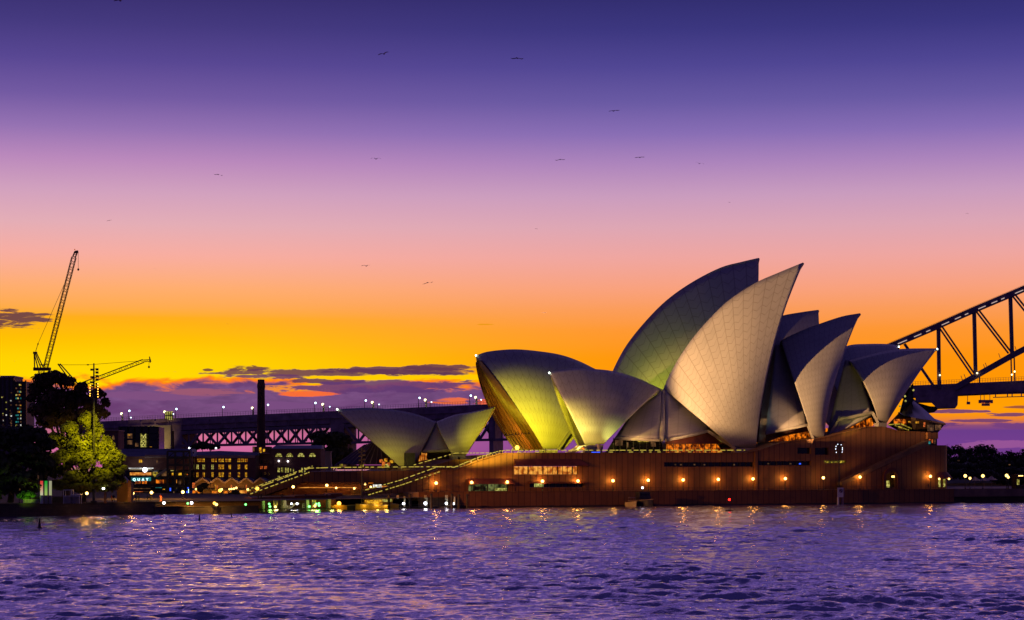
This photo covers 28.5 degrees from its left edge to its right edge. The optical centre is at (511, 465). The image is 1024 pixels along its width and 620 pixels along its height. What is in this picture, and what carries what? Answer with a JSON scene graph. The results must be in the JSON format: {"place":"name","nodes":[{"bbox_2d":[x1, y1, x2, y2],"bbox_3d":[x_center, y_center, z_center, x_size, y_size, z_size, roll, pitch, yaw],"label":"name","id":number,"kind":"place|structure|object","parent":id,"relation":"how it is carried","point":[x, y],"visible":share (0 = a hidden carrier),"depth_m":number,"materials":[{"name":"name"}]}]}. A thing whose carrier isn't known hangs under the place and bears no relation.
{"place":"outdoors","nodes":[
{"label":"outdoors","id":0,"kind":"place"},
{"bbox_2d":[325,451,331,470],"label":"stone tower","id":1,"kind":"structure","parent":0,"point":[328,458],"depth_m":700.00,"materials":[{"name":"stone"}]},
{"bbox_2d":[0,467,1023,619],"bbox_3d":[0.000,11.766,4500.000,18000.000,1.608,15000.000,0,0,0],"label":"water","id":2,"kind":"structure","parent":0,"point":[931,561],"depth_m":236.50,"materials":[{"name":"purple liquid"}]},
{"bbox_2d":[0,502,154,516],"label":"seawall","id":3,"kind":"object","parent":2,"relation":"in","point":[57,509],"visible":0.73,"depth_m":467.37,"materials":[{"name":"stone"}]},
{"bbox_2d":[155,506,258,513],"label":"seawall","id":4,"kind":"object","parent":2,"relation":"in","point":[198,509],"visible":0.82,"depth_m":484.91,"materials":[{"name":"stone"}]},
{"bbox_2d":[155,501,260,507],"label":"parapet wall","id":5,"kind":"structure","parent":4,"relation":"on","point":[227,503],"depth_m":493.40,"materials":[{"name":"stone"}]},
{"bbox_2d":[245,493,341,509],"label":"ferry jetty","id":6,"kind":"object","parent":2,"relation":"in","point":[323,504],"visible":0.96,"depth_m":529.26,"materials":[{"name":"black"}]},
{"bbox_2d":[331,505,346,508],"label":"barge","id":7,"kind":"object","parent":2,"relation":"on","point":[339,506],"visible":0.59,"depth_m":533.02},
{"bbox_2d":[347,505,354,509],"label":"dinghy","id":8,"kind":"object","parent":2,"relation":"on","point":[349,507],"visible":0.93,"depth_m":529.87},
{"bbox_2d":[355,499,387,509],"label":"water taxi","id":9,"kind":"object","parent":2,"relation":"on","point":[372,504],"visible":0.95,"depth_m":530.38,"materials":[{"name":"yellow"}]},
{"bbox_2d":[363,498,398,507],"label":"water taxi","id":10,"kind":"object","parent":2,"relation":"on","point":[385,502],"visible":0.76,"depth_m":536.41,"materials":[{"name":"yellow"}]},
{"bbox_2d":[388,494,389,508],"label":"mooring pile","id":11,"kind":"object","parent":2,"relation":"in","point":[388,501],"visible":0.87,"depth_m":535.57,"materials":[{"name":"wood"}]},
{"bbox_2d":[409,494,410,508],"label":"mooring pile","id":12,"kind":"object","parent":2,"relation":"in","point":[409,501],"visible":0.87,"depth_m":538.02,"materials":[{"name":"wood"}]},
{"bbox_2d":[396,495,465,508],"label":"landing pontoon","id":13,"kind":"object","parent":2,"relation":"on","point":[446,505],"visible":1,"depth_m":542.31,"materials":[{"name":"metal"}]},
{"bbox_2d":[430,493,432,507],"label":"mooring pile","id":14,"kind":"object","parent":2,"relation":"in","point":[431,500],"visible":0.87,"depth_m":540.53,"materials":[{"name":"wood"}]},
{"bbox_2d":[457,494,459,507],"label":"mooring pile","id":15,"kind":"object","parent":2,"relation":"in","point":[458,502],"visible":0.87,"depth_m":543.76,"materials":[{"name":"wood"}]},
{"bbox_2d":[466,494,468,507],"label":"mooring pile","id":16,"kind":"object","parent":2,"relation":"in","point":[467,504],"visible":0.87,"depth_m":544.77,"materials":[{"name":"wood"}]},
{"bbox_2d":[625,497,636,506],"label":"runabout","id":17,"kind":"object","parent":2,"relation":"on","point":[631,503],"visible":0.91,"depth_m":564.63,"materials":[{"name":"metal"}]},
{"bbox_2d":[628,487,653,506],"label":"work boat","id":18,"kind":"object","parent":2,"relation":"on","point":[643,499],"visible":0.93,"depth_m":566.63,"materials":[{"name":"black metal"}]},
{"bbox_2d":[837,488,844,503],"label":"no entry sign","id":19,"kind":"object","parent":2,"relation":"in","point":[841,492],"visible":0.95,"depth_m":598.59,"materials":[{"name":"metal"}]},
{"bbox_2d":[0,473,1023,503],"bbox_3d":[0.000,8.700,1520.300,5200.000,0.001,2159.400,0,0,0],"label":"ground","id":20,"kind":"structure","parent":0,"point":[166,497],"depth_m":559.77,"materials":[{"name":"concrete"}]},
{"bbox_2d":[0,376,22,474],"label":"tower block","id":21,"kind":"structure","parent":20,"relation":"on","point":[6,400],"depth_m":900.00,"materials":[{"name":"concrete"}]},
{"bbox_2d":[0,377,13,426],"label":"window frame","id":22,"kind":"structure","parent":21,"relation":"in","point":[0,377],"depth_m":899.39,"materials":[{"name":"brown metal"}]},
{"bbox_2d":[14,380,33,470],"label":"tower block","id":23,"kind":"structure","parent":20,"relation":"on","point":[22,416],"depth_m":899.80,"materials":[{"name":"black concrete"}]},
{"bbox_2d":[15,489,36,503],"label":"garden shrub","id":24,"kind":"object","parent":20,"relation":"on","point":[27,494],"visible":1,"depth_m":458.92,"materials":[{"name":"green plant"}]},
{"bbox_2d":[0,422,57,502],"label":"dark tree","id":25,"kind":"object","parent":20,"relation":"on","point":[20,446],"visible":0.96,"depth_m":465.29,"materials":[{"name":"black plant"}]},
{"bbox_2d":[17,477,44,498],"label":"garden shrub","id":26,"kind":"object","parent":20,"relation":"on","point":[32,485],"visible":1,"depth_m":461.29,"materials":[{"name":"green plant"}]},
{"bbox_2d":[23,499,38,502],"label":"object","id":27,"kind":"object","parent":20,"relation":"on","point":[31,500],"visible":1,"depth_m":459.15,"materials":[{"name":"metal"}]},
{"bbox_2d":[40,481,42,503],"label":"banner","id":28,"kind":"object","parent":20,"relation":"on","point":[41,493],"visible":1,"depth_m":461.42,"materials":[{"name":"red fabric"}]},
{"bbox_2d":[44,480,47,503],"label":"banner","id":29,"kind":"object","parent":20,"relation":"on","point":[46,493],"visible":1,"depth_m":461.42,"materials":[{"name":"green fabric"}]},
{"bbox_2d":[32,496,62,502],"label":"garden wall","id":30,"kind":"structure","parent":20,"relation":"on","point":[57,499],"depth_m":467.33,"materials":[{"name":"stone"}]},
{"bbox_2d":[49,481,51,503],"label":"banner","id":31,"kind":"object","parent":20,"relation":"on","point":[50,491],"visible":1,"depth_m":461.42,"materials":[{"name":"grey fabric"}]},
{"bbox_2d":[33,249,78,484],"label":"tower crane","id":32,"kind":"object","parent":20,"relation":"on","point":[44,368],"visible":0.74,"depth_m":899.77,"materials":[{"name":"paint"}]},
{"bbox_2d":[25,369,110,495],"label":"fig tree","id":33,"kind":"object","parent":20,"relation":"on","point":[52,407],"visible":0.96,"depth_m":498.71,"materials":[{"name":"black plant"}]},
{"bbox_2d":[63,490,81,503],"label":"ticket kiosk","id":34,"kind":"object","parent":20,"relation":"on","point":[71,499],"visible":1,"depth_m":461.00,"materials":[{"name":"black paint"}]},
{"bbox_2d":[48,410,127,501],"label":"broad tree","id":35,"kind":"object","parent":20,"relation":"on","point":[79,452],"visible":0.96,"depth_m":470.19,"materials":[{"name":"green plant"}]},
{"bbox_2d":[89,363,98,502],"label":"lamp mast","id":36,"kind":"object","parent":20,"relation":"on","point":[93,388],"visible":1,"depth_m":469.80,"materials":[{"name":"metal"}]},
{"bbox_2d":[58,356,150,468],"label":"tower crane","id":37,"kind":"object","parent":20,"relation":"on","point":[149,359],"visible":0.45,"depth_m":909.75,"materials":[{"name":"paint"}]},
{"bbox_2d":[102,488,106,502],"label":"lamp post","id":38,"kind":"object","parent":20,"relation":"on","point":[105,497],"visible":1,"depth_m":467.73,"materials":[{"name":"metal"}]},
{"bbox_2d":[102,430,124,480],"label":"brick house","id":39,"kind":"structure","parent":20,"relation":"on","point":[117,436],"depth_m":700.00,"materials":[{"name":"black"}]},
{"bbox_2d":[117,476,132,501],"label":"gate house","id":40,"kind":"structure","parent":20,"relation":"on","point":[125,493],"depth_m":478.00,"materials":[{"name":"stone"}]},
{"bbox_2d":[118,426,163,479],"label":"stair building","id":41,"kind":"structure","parent":20,"relation":"on","point":[143,437],"depth_m":802.00,"materials":[{"name":"black glass"}]},
{"bbox_2d":[121,449,196,492],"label":"quay terminal","id":42,"kind":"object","parent":20,"relation":"on","point":[162,470],"visible":0.97,"depth_m":632.00,"materials":[{"name":"brick"}]},
{"bbox_2d":[197,482,208,493],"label":"dark tree","id":43,"kind":"object","parent":20,"relation":"on","point":[203,485],"visible":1,"depth_m":599.24,"materials":[{"name":"black plant"}]},
{"bbox_2d":[188,441,220,451],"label":"dark tree","id":44,"kind":"object","parent":20,"relation":"on","point":[202,445],"visible":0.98,"depth_m":778.33,"materials":[{"name":"black plant"}]},
{"bbox_2d":[194,451,259,488],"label":"warehouse","id":45,"kind":"structure","parent":20,"relation":"on","point":[213,465],"depth_m":640.00,"materials":[{"name":"brick"}]},
{"bbox_2d":[228,490,239,493],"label":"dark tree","id":46,"kind":"object","parent":20,"relation":"on","point":[236,492],"visible":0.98,"depth_m":599.34,"materials":[{"name":"black plant"}]},
{"bbox_2d":[191,477,286,492],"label":"gabled stores","id":47,"kind":"structure","parent":20,"relation":"on","point":[216,484],"depth_m":624.00,"materials":[{"name":"stone"}]},
{"bbox_2d":[189,445,324,487],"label":"arched building","id":48,"kind":"structure","parent":20,"relation":"on","point":[277,461],"depth_m":650.00,"materials":[{"name":"brick"}]},
{"bbox_2d":[257,379,265,446],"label":"brick chimney","id":49,"kind":"object","parent":20,"relation":"on","point":[261,440],"visible":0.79,"depth_m":661.89,"materials":[{"name":"brick"}]},
{"bbox_2d":[306,430,353,470],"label":"dark tree","id":50,"kind":"object","parent":20,"relation":"on","point":[333,441],"visible":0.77,"depth_m":757.49,"materials":[{"name":"black plant"}]},
{"bbox_2d":[359,450,364,503],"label":"lamp mast","id":51,"kind":"object","parent":20,"relation":"on","point":[362,463],"visible":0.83,"depth_m":535.39,"materials":[{"name":"metal"}]},
{"bbox_2d":[246,258,951,495],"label":"opera house","id":52,"kind":"structure","parent":20,"relation":"on","point":[730,377],"depth_m":622.72,"materials":[{"name":"tile"}]},
{"bbox_2d":[605,438,663,452],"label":"foyer window","id":53,"kind":"structure","parent":52,"relation":"in","point":[618,445],"depth_m":607.37,"materials":[{"name":"black glass"}]},
{"bbox_2d":[666,443,722,452],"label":"foyer window","id":54,"kind":"structure","parent":52,"relation":"in","point":[673,446],"depth_m":607.67,"materials":[{"name":"orange glass"}]},
{"bbox_2d":[769,432,809,441],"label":"foyer window","id":55,"kind":"structure","parent":52,"relation":"in","point":[791,437],"depth_m":626.34,"materials":[{"name":"orange glass"}]},
{"bbox_2d":[850,418,873,427],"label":"foyer window","id":56,"kind":"structure","parent":52,"relation":"in","point":[867,422],"depth_m":636.99,"materials":[{"name":"orange glass"}]},
{"bbox_2d":[418,489,953,507],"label":"seawall","id":57,"kind":"object","parent":20,"relation":"on","point":[493,499],"visible":0.82,"depth_m":581.08,"materials":[{"name":"stone"}]},
{"bbox_2d":[947,444,1023,485],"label":"woodland","id":58,"kind":"object","parent":20,"relation":"on","point":[997,466],"visible":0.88,"depth_m":865.27,"materials":[{"name":"black plant"}]},
{"bbox_2d":[954,488,1023,502],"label":"seawall","id":59,"kind":"object","parent":20,"relation":"on","point":[1003,499],"visible":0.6,"depth_m":625.39,"materials":[{"name":"stone"}]},
{"bbox_2d":[0,0,1023,466],"label":"sky","id":60,"kind":"structure","parent":0,"point":[876,147],"materials":[{"name":"purple"}]},
{"bbox_2d":[78,285,1023,465],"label":"arch bridge","id":61,"kind":"structure","parent":0,"point":[183,433],"depth_m":1277.29,"materials":[{"name":"metal"}]},
{"bbox_2d":[351,486,1023,500],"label":"promenade","id":62,"kind":"structure","parent":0,"point":[981,492],"depth_m":621.71,"materials":[{"name":"stone"}]},
{"bbox_2d":[563,486,952,490],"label":"railing","id":63,"kind":"object","parent":62,"relation":"on","point":[594,489],"visible":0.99,"depth_m":590.73,"materials":[{"name":"metal"}]},
{"bbox_2d":[835,442,842,487],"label":"lamp mast","id":64,"kind":"object","parent":62,"relation":"on","point":[839,444],"visible":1,"depth_m":602.37,"materials":[{"name":"metal"}]},
{"bbox_2d":[988,476,996,487],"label":"market umbrella","id":65,"kind":"object","parent":62,"relation":"on","point":[991,478],"visible":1,"depth_m":640.19,"materials":[{"name":"fabric"}]},
{"bbox_2d":[1011,474,1023,488],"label":"bar kiosk","id":66,"kind":"object","parent":62,"relation":"on","point":[1016,481],"visible":0.95,"depth_m":639.22,"materials":[{"name":"brown metal"}]},
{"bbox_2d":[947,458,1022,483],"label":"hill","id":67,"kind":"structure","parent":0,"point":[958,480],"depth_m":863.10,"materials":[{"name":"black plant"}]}
]}

